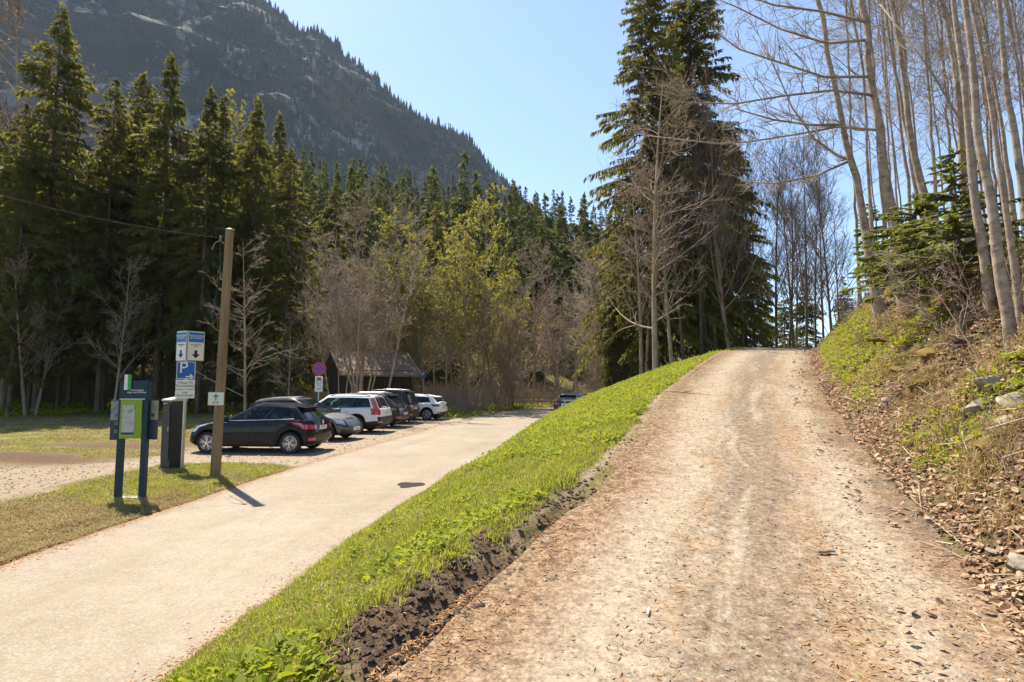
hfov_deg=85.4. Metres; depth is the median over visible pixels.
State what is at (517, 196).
spruce tree
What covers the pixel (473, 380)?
bare tree
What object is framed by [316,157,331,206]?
spruce tree
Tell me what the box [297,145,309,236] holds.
spruce tree
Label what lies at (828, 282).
bare tree
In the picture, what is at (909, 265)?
bare shrub
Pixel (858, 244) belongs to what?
young fir
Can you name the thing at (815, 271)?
bare tree
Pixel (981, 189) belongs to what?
beech tree
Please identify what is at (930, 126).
beech tree
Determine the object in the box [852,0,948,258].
beech tree
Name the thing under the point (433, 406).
parked car
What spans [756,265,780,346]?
spruce tree
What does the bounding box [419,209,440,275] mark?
spruce tree
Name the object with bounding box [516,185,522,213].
spruce tree
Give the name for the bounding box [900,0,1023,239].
beech tree
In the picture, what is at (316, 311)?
bare tree
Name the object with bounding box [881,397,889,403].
rock
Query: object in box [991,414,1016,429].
rock
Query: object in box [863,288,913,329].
bare shrub
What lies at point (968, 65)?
beech tree
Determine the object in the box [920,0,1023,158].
beech tree
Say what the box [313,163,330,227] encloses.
spruce tree
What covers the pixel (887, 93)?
beech tree
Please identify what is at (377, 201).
spruce tree
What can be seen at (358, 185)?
spruce tree
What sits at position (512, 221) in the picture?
spruce tree
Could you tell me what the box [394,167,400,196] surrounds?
spruce tree
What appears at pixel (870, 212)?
beech tree
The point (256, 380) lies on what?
spruce tree
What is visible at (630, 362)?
spruce tree
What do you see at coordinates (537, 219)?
spruce tree
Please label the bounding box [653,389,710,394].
twig
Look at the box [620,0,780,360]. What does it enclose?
spruce tree
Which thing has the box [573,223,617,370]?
spruce tree
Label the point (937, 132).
beech tree
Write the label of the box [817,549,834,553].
stick
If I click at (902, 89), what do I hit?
beech tree
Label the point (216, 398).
utility pole
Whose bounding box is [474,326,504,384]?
bare tree
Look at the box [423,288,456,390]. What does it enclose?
bare tree
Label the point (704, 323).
bare tree
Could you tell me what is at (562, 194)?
spruce tree
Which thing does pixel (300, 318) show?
bare tree
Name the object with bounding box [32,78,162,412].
spruce tree
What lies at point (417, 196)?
spruce tree
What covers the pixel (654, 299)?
bare tree
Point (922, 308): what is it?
bare shrub
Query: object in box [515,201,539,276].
spruce tree
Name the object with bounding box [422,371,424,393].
road sign
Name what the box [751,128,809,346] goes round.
bare tree
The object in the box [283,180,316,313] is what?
spruce tree
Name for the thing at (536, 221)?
spruce tree
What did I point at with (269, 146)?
spruce tree
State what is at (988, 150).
beech tree
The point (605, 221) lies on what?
spruce tree
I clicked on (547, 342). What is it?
bare tree
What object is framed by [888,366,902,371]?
moss cushion
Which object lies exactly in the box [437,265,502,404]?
bare tree
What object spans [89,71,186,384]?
spruce tree
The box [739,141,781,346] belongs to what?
bare tree
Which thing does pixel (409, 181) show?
spruce tree
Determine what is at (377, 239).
spruce tree
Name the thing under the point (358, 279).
bare tree
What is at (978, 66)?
beech tree
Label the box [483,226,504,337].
spruce tree
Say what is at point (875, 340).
moss cushion
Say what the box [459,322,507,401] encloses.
bare tree
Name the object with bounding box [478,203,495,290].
spruce tree
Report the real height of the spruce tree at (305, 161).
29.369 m
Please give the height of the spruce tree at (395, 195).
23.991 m
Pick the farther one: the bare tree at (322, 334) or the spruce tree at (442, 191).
the spruce tree at (442, 191)
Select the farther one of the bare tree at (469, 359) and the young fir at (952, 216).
the bare tree at (469, 359)
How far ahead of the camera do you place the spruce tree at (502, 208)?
164.45 m
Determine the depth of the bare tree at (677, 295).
26.98 m
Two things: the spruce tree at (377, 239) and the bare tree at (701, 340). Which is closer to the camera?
the bare tree at (701, 340)
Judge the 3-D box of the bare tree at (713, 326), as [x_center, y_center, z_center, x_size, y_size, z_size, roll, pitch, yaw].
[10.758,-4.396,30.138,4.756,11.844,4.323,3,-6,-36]
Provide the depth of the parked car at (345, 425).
20.55 m
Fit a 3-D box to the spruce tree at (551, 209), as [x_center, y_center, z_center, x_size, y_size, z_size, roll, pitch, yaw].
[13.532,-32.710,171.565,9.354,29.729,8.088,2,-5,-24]
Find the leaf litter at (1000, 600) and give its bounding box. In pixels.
[789,243,1023,681]
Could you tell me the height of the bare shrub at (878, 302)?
0.975 m
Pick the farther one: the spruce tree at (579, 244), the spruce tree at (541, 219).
the spruce tree at (541, 219)
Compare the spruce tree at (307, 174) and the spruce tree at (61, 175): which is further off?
the spruce tree at (307, 174)
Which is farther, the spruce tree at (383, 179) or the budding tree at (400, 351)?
the spruce tree at (383, 179)
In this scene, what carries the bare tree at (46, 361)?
on the ground at (520, 537)
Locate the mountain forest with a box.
[0,0,761,345]
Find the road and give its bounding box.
[0,408,554,681]
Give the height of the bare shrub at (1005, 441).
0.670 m
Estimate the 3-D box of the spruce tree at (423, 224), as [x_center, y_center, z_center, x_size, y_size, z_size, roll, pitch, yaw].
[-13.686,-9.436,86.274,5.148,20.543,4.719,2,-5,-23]
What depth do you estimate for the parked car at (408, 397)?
29.34 m
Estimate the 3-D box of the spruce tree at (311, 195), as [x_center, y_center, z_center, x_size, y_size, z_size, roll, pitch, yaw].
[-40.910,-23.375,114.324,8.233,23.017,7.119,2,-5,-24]
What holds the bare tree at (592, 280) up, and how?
on the ground at (520, 537)
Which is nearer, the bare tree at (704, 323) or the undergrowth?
the bare tree at (704, 323)
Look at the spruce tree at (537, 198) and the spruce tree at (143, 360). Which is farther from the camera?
the spruce tree at (537, 198)
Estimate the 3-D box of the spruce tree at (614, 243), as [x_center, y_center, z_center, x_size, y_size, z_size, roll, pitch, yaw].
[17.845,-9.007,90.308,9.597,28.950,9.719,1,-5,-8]
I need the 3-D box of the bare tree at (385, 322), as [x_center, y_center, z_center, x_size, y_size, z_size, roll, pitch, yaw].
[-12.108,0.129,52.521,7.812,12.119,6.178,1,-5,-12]
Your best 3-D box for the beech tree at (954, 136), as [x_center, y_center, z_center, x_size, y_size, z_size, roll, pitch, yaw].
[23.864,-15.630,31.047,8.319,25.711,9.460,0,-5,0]
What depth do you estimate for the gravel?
4.78 m
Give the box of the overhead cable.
[1,195,218,237]
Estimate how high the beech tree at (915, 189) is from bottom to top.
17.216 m
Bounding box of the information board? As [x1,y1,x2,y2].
[109,374,158,498]
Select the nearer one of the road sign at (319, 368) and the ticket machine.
the ticket machine
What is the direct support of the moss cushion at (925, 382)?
on the ground at (520, 537)
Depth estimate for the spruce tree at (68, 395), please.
43.82 m
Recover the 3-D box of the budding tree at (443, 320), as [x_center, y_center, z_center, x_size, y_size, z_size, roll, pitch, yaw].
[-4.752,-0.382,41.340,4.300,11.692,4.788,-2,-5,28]
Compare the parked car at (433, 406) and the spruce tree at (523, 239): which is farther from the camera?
the spruce tree at (523, 239)
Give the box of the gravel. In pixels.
[0,367,1023,681]
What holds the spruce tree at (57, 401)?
on the ground at (520, 537)
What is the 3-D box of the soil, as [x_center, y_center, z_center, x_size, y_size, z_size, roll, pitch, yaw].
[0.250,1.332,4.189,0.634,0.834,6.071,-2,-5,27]
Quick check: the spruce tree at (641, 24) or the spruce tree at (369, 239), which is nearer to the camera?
the spruce tree at (641, 24)
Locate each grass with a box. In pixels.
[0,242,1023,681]
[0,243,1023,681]
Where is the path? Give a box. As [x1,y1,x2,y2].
[378,347,1023,681]
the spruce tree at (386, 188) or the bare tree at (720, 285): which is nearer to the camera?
the bare tree at (720, 285)
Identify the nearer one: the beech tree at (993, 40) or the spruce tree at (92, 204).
the beech tree at (993, 40)
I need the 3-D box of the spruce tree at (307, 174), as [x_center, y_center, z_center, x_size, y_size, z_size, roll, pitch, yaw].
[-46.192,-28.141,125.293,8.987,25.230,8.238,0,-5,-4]
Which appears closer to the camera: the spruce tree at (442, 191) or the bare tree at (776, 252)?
the bare tree at (776, 252)
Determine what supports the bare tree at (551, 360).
on the ground at (520, 537)
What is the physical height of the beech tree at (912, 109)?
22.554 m
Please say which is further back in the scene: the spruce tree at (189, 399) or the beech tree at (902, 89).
the spruce tree at (189, 399)
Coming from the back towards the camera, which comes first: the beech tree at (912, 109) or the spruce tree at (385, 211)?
the spruce tree at (385, 211)
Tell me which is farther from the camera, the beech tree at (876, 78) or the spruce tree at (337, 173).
the spruce tree at (337, 173)
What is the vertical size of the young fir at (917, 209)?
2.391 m
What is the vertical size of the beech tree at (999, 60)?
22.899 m
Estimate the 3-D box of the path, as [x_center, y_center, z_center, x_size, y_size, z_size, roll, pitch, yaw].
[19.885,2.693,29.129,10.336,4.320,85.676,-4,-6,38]
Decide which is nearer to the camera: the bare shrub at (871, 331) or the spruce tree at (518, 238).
the bare shrub at (871, 331)
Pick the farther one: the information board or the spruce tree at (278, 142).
the spruce tree at (278, 142)
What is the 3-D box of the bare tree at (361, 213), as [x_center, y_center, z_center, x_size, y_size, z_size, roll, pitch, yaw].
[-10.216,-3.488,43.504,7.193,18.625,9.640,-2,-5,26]
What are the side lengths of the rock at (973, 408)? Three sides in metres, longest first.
0.322 x 0.302 x 0.216 m
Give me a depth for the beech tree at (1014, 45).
15.35 m
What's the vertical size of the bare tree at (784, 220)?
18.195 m
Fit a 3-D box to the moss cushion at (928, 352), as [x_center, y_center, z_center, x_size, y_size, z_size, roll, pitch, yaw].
[5.469,0.140,7.151,0.419,0.126,0.430,-14,4,-42]
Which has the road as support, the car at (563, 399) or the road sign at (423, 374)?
the car at (563, 399)
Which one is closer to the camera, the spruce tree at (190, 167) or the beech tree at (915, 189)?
the beech tree at (915, 189)
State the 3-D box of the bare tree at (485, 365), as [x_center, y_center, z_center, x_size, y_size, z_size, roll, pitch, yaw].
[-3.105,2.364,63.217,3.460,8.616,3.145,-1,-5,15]
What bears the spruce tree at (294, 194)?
on the ground at (520, 537)
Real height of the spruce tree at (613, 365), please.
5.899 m
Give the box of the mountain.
[0,0,573,244]
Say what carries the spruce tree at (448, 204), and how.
on the ground at (520, 537)
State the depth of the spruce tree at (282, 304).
41.07 m
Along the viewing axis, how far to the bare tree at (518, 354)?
48.23 m
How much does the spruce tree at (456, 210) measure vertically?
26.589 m
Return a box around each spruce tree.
[0,1,119,413]
[0,103,65,412]
[0,105,15,301]
[0,124,73,416]
[0,158,76,409]
[14,138,58,403]
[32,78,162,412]
[35,216,80,392]
[36,111,146,409]
[43,153,110,407]
[49,180,111,407]
[54,343,123,403]
[62,232,118,404]
[80,105,178,396]
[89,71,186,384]
[90,50,203,399]
[117,273,173,382]
[132,161,196,398]
[136,158,204,393]
[140,154,179,405]
[141,186,184,398]
[150,85,252,413]
[160,94,260,411]
[160,178,204,405]
[172,178,293,410]
[199,184,246,396]
[201,181,216,400]
[209,95,296,408]
[211,169,255,397]
[212,147,331,402]
[228,110,290,395]
[248,164,303,397]
[251,140,295,278]
[252,309,287,396]
[263,111,308,387]
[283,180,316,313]
[289,164,301,234]
[295,161,323,247]
[295,174,319,271]
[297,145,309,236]
[299,148,311,182]
[302,182,357,356]
[304,150,319,215]
[305,205,332,320]
[307,185,326,285]
[313,158,325,181]
[313,160,346,297]
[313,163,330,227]
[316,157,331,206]
[316,171,323,198]
[318,169,330,218]
[325,182,345,251]
[326,163,377,337]
[326,170,345,206]
[343,157,356,220]
[344,167,367,229]
[344,170,365,229]
[345,163,377,327]
[349,183,365,258]
[358,158,365,188]
[360,178,391,292]
[365,209,387,301]
[370,172,382,231]
[372,173,388,240]
[373,190,397,292]
[374,164,397,218]
[375,164,390,214]
[382,182,404,264]
[387,176,412,280]
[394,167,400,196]
[399,207,423,325]
[400,169,411,209]
[402,170,415,221]
[402,193,411,241]
[406,201,421,272]
[407,201,472,383]
[409,176,420,229]
[410,185,420,230]
[411,217,432,308]
[414,165,446,261]
[416,180,430,246]
[417,174,439,263]
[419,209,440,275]
[426,175,442,241]
[433,169,444,224]
[439,184,458,262]
[440,186,448,220]
[441,149,487,370]
[441,200,453,241]
[444,170,512,382]
[449,173,456,212]
[449,175,469,217]
[450,182,465,236]
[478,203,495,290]
[480,181,505,275]
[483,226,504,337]
[488,193,504,264]
[489,180,503,246]
[490,192,533,371]
[499,194,508,254]
[501,178,526,267]
[502,183,527,270]
[508,201,545,373]
[508,208,535,328]
[512,218,526,294]
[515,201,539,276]
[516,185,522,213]
[518,223,569,390]
[519,186,530,225]
[523,192,568,334]
[525,193,538,231]
[526,206,544,255]
[527,205,539,249]
[529,200,538,235]
[533,191,543,224]
[537,203,547,283]
[544,193,575,291]
[546,189,557,248]
[547,205,580,349]
[550,230,566,318]
[555,190,571,269]
[560,197,578,281]
[563,197,598,346]
[563,207,572,243]
[570,0,743,377]
[570,192,597,248]
[572,210,594,314]
[572,225,588,302]
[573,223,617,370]
[589,205,601,242]
[592,200,603,244]
[596,288,629,389]
[597,211,612,305]
[598,206,609,243]
[599,202,630,349]
[602,202,675,378]
[616,254,638,381]
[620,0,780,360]
[711,126,780,351]
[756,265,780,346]
[773,288,802,346]
[785,269,826,346]
[831,276,855,326]
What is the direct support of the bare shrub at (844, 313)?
on the ground at (520, 537)
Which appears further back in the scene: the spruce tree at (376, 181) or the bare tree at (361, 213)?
the spruce tree at (376, 181)
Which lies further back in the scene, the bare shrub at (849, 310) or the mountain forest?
the mountain forest
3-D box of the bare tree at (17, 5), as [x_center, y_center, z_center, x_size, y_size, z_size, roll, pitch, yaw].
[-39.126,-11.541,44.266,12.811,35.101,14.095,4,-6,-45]
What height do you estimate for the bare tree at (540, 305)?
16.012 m
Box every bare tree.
[0,0,108,406]
[0,246,93,415]
[75,99,143,171]
[79,254,161,399]
[196,228,307,413]
[264,312,310,402]
[276,295,328,403]
[279,233,364,405]
[291,226,436,401]
[292,274,383,403]
[304,301,339,361]
[308,233,407,385]
[327,181,436,351]
[330,232,407,401]
[367,279,423,354]
[377,261,452,387]
[413,277,447,385]
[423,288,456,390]
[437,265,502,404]
[449,325,490,391]
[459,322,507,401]
[470,273,534,408]
[473,325,494,379]
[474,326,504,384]
[485,300,534,407]
[489,335,529,407]
[501,314,547,398]
[513,237,566,403]
[522,290,568,392]
[523,241,599,394]
[523,290,572,394]
[549,289,597,392]
[556,263,628,392]
[561,229,629,380]
[573,329,604,391]
[593,59,739,369]
[601,156,695,374]
[617,159,707,363]
[638,97,709,359]
[640,69,744,354]
[654,71,731,352]
[668,151,763,350]
[675,92,799,348]
[706,120,776,346]
[720,131,793,346]
[730,176,784,345]
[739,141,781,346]
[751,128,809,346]
[752,118,837,346]
[754,98,843,346]
[760,150,842,346]
[761,134,853,338]
[767,171,833,345]
[779,176,842,346]
[793,136,861,330]
[807,193,865,340]
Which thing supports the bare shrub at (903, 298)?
on the ground at (520, 537)
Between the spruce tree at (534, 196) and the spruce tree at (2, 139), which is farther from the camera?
the spruce tree at (534, 196)
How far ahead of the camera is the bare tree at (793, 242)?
47.10 m
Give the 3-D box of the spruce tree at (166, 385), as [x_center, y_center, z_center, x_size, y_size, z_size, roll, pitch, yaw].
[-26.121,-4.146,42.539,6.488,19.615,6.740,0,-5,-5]
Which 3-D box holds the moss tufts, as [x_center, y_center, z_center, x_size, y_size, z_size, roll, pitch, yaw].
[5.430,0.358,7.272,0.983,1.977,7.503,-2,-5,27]
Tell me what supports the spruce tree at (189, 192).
on the ground at (520, 537)
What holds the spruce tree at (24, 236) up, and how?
on the ground at (520, 537)
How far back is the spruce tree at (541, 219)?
151.52 m
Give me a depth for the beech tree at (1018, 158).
9.81 m
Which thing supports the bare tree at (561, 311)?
on the ground at (520, 537)
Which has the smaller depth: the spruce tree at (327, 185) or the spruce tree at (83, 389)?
the spruce tree at (83, 389)
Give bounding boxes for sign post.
[175,331,204,467]
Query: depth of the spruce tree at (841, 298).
75.55 m
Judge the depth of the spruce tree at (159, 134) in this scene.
40.16 m
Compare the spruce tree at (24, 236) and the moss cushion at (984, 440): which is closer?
the moss cushion at (984, 440)
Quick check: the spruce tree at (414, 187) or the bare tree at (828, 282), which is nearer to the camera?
the bare tree at (828, 282)
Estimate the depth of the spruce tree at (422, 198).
118.31 m
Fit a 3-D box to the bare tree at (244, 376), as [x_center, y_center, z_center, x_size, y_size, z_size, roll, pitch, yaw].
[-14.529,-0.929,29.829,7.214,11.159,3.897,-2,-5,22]
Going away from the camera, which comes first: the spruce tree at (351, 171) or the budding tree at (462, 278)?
the budding tree at (462, 278)
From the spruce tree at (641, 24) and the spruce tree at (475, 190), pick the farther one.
the spruce tree at (475, 190)
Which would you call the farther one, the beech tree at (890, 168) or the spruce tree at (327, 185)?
the spruce tree at (327, 185)
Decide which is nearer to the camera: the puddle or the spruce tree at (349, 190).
the puddle
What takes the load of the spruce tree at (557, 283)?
on the ground at (520, 537)
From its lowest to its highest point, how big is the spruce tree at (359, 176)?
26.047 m
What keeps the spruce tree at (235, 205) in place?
on the ground at (520, 537)
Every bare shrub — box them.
[817,303,866,335]
[832,289,869,317]
[852,321,883,345]
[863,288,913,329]
[867,243,983,377]
[867,286,941,336]
[885,256,972,336]
[891,239,1021,331]
[898,246,1021,353]
[914,387,1023,467]
[935,222,1023,339]
[972,402,1023,486]
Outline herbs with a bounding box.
[166,281,1023,681]
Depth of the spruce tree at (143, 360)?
49.47 m
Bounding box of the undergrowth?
[295,368,599,413]
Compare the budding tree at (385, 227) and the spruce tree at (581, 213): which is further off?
the spruce tree at (581, 213)
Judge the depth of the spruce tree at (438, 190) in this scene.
168.71 m
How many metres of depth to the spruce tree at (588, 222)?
98.93 m
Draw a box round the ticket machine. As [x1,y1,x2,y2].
[158,397,187,469]
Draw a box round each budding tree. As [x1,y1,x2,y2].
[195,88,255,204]
[344,205,475,398]
[372,252,444,367]
[383,231,442,361]
[417,255,481,409]
[418,228,510,402]
[431,208,514,411]
[435,182,530,406]
[486,258,554,395]
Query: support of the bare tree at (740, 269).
on the ground at (520, 537)
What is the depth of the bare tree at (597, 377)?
50.23 m
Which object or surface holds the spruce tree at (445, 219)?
on the ground at (520, 537)
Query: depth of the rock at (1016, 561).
3.22 m
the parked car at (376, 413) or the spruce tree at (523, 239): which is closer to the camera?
the parked car at (376, 413)
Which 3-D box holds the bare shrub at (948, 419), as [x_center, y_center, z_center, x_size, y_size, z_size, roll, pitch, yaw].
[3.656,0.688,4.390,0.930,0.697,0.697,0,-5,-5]
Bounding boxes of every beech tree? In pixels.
[611,0,912,306]
[714,0,885,317]
[780,1,956,241]
[784,0,971,216]
[791,0,943,240]
[791,0,980,209]
[799,0,877,261]
[799,0,942,303]
[799,0,978,248]
[814,0,959,221]
[825,0,973,151]
[827,0,1023,255]
[833,0,990,219]
[833,0,1019,220]
[837,0,985,189]
[847,0,1018,154]
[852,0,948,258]
[860,0,1022,242]
[869,0,1023,240]
[872,0,1019,230]
[882,0,924,219]
[884,0,1023,242]
[893,1,1020,183]
[897,0,1023,190]
[900,0,1023,237]
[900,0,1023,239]
[906,0,1023,199]
[909,0,1023,91]
[918,0,1023,202]
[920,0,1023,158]
[923,0,1023,107]
[949,0,1023,218]
[950,0,996,318]
[961,0,1017,347]
[969,0,1023,326]
[977,0,1023,106]
[996,0,1023,247]
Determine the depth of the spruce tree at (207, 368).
54.24 m
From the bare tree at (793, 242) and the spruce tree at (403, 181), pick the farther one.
the spruce tree at (403, 181)
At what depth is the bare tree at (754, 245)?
36.51 m
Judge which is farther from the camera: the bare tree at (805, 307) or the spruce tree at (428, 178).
the spruce tree at (428, 178)
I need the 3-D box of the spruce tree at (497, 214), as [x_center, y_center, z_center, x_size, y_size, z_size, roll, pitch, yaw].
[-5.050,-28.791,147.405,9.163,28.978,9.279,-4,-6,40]
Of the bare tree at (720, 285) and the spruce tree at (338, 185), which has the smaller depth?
the bare tree at (720, 285)
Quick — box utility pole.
[208,228,234,475]
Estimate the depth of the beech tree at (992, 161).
28.80 m
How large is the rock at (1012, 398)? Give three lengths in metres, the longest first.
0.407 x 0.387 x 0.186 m
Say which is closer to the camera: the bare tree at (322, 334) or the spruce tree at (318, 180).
the bare tree at (322, 334)
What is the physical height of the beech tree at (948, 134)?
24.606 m
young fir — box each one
[836,147,1023,310]
[847,204,891,296]
[853,193,987,309]
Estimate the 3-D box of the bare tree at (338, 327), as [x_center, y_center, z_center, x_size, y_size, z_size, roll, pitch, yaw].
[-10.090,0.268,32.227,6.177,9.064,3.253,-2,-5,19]
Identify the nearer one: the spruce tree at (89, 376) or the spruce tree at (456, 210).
the spruce tree at (89, 376)
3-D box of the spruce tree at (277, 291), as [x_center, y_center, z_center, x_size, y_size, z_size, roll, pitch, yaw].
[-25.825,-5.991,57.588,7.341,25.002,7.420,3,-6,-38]
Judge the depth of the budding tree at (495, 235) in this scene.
45.85 m
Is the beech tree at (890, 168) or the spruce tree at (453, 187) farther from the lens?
the spruce tree at (453, 187)
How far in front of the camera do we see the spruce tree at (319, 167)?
235.37 m
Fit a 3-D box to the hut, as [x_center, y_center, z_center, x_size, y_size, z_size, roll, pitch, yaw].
[-9.982,2.899,38.936,5.670,4.405,5.569,3,-5,-33]
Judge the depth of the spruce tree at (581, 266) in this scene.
115.16 m
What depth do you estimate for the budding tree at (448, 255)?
47.86 m
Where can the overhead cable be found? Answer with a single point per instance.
(108, 220)
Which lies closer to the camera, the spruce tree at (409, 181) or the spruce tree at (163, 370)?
the spruce tree at (163, 370)
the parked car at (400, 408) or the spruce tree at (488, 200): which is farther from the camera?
the spruce tree at (488, 200)
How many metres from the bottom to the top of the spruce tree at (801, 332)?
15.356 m
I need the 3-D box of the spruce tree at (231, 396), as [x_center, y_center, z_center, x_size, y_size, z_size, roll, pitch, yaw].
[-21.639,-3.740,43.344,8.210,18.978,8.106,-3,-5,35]
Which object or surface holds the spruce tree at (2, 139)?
on the ground at (520, 537)
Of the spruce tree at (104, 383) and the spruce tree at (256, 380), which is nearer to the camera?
the spruce tree at (104, 383)
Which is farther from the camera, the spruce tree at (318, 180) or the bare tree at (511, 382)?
the spruce tree at (318, 180)
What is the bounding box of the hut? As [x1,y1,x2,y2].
[320,350,422,404]
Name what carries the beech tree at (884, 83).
on the ground at (520, 537)
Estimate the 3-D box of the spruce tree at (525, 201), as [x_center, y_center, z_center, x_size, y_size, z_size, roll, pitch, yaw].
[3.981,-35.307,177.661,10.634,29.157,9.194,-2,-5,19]
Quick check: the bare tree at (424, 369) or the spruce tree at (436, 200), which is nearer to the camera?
the bare tree at (424, 369)
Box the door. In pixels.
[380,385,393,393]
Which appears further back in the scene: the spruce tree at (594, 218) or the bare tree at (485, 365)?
the spruce tree at (594, 218)
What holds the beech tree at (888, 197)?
on the ground at (520, 537)
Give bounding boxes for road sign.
[312,362,325,405]
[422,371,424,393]
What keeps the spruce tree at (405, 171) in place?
on the ground at (520, 537)
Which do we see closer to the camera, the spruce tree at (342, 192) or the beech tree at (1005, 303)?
the beech tree at (1005, 303)
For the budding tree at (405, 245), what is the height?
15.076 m
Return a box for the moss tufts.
[869,322,1023,481]
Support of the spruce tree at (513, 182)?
on the ground at (520, 537)
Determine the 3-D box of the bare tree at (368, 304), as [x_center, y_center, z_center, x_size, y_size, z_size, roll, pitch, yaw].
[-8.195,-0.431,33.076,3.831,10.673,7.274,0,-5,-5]
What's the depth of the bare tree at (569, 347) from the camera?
48.02 m
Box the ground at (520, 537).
[0,229,1023,681]
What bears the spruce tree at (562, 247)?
on the ground at (520, 537)
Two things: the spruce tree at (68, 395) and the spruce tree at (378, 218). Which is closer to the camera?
the spruce tree at (68, 395)
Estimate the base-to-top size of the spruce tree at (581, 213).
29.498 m
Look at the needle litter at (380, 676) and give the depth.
3.03 m
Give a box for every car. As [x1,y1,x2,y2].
[190,401,331,453]
[242,396,361,440]
[314,393,391,433]
[320,391,409,427]
[355,389,419,423]
[415,394,447,419]
[554,392,581,409]
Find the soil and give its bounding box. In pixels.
[290,432,654,681]
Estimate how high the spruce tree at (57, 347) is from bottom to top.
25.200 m
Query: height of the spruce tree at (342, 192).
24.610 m
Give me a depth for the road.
6.39 m
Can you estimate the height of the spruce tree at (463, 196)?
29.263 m
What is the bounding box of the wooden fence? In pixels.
[506,396,553,406]
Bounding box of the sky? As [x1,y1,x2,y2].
[266,0,1023,346]
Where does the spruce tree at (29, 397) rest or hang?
on the ground at (520, 537)
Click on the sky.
(529, 81)
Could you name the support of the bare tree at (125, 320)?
on the ground at (520, 537)
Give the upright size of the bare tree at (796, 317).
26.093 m
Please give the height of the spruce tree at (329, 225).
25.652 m
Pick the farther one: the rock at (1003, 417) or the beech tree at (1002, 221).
the beech tree at (1002, 221)
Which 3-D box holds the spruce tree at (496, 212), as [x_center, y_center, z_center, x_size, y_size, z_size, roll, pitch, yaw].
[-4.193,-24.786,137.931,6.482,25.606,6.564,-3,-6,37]
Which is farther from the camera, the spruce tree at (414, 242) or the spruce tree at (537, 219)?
the spruce tree at (537, 219)
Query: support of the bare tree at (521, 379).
on the ground at (520, 537)
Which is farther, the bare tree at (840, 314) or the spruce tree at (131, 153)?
the bare tree at (840, 314)
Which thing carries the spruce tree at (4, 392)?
on the ground at (520, 537)
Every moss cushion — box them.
[869,337,887,344]
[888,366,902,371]
[907,379,933,390]
[915,347,939,356]
[971,434,1016,456]
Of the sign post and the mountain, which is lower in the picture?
the sign post
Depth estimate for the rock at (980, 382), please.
5.14 m
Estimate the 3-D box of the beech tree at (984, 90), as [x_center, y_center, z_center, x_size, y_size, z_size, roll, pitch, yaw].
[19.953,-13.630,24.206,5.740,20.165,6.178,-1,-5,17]
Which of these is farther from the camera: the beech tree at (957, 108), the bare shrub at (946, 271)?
the beech tree at (957, 108)
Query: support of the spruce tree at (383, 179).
on the ground at (520, 537)
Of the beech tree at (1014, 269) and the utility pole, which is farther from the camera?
the utility pole
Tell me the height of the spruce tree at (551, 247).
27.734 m
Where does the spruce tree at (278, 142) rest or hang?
on the ground at (520, 537)
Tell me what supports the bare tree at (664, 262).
on the ground at (520, 537)
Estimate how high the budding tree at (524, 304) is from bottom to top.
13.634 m
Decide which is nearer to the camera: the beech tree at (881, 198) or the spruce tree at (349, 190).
the beech tree at (881, 198)
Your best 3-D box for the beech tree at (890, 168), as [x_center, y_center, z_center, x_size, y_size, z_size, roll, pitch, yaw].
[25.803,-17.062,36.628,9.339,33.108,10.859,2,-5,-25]
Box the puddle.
[397,482,424,487]
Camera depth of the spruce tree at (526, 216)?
81.29 m
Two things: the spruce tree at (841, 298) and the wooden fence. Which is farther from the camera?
the spruce tree at (841, 298)
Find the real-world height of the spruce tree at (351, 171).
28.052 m
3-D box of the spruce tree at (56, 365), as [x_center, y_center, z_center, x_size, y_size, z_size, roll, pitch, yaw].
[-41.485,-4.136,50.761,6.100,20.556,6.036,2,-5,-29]
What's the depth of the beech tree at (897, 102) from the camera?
20.71 m
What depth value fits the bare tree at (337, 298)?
32.59 m
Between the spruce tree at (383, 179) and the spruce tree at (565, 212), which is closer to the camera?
the spruce tree at (383, 179)
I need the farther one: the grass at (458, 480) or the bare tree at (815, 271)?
the bare tree at (815, 271)
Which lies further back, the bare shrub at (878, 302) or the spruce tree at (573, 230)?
the spruce tree at (573, 230)
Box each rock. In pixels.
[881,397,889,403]
[960,398,988,417]
[973,374,1004,390]
[985,547,1001,555]
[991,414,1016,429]
[995,392,1023,409]
[1006,552,1023,571]
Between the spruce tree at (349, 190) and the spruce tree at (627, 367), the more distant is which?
the spruce tree at (349, 190)
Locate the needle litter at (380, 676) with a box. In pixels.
[0,352,1022,681]
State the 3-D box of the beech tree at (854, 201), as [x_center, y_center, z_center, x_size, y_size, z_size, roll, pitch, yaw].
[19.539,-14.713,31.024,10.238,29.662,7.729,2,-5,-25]
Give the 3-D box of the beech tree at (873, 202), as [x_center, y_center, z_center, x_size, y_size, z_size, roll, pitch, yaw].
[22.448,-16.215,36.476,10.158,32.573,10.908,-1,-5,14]
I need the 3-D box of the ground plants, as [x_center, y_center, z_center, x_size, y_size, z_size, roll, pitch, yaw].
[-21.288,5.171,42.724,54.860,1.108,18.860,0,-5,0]
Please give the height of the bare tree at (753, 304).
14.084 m
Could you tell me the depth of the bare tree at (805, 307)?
51.49 m
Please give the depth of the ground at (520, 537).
6.97 m
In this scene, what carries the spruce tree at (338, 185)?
on the ground at (520, 537)
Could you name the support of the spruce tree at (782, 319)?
on the ground at (520, 537)
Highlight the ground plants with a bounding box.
[0,398,553,418]

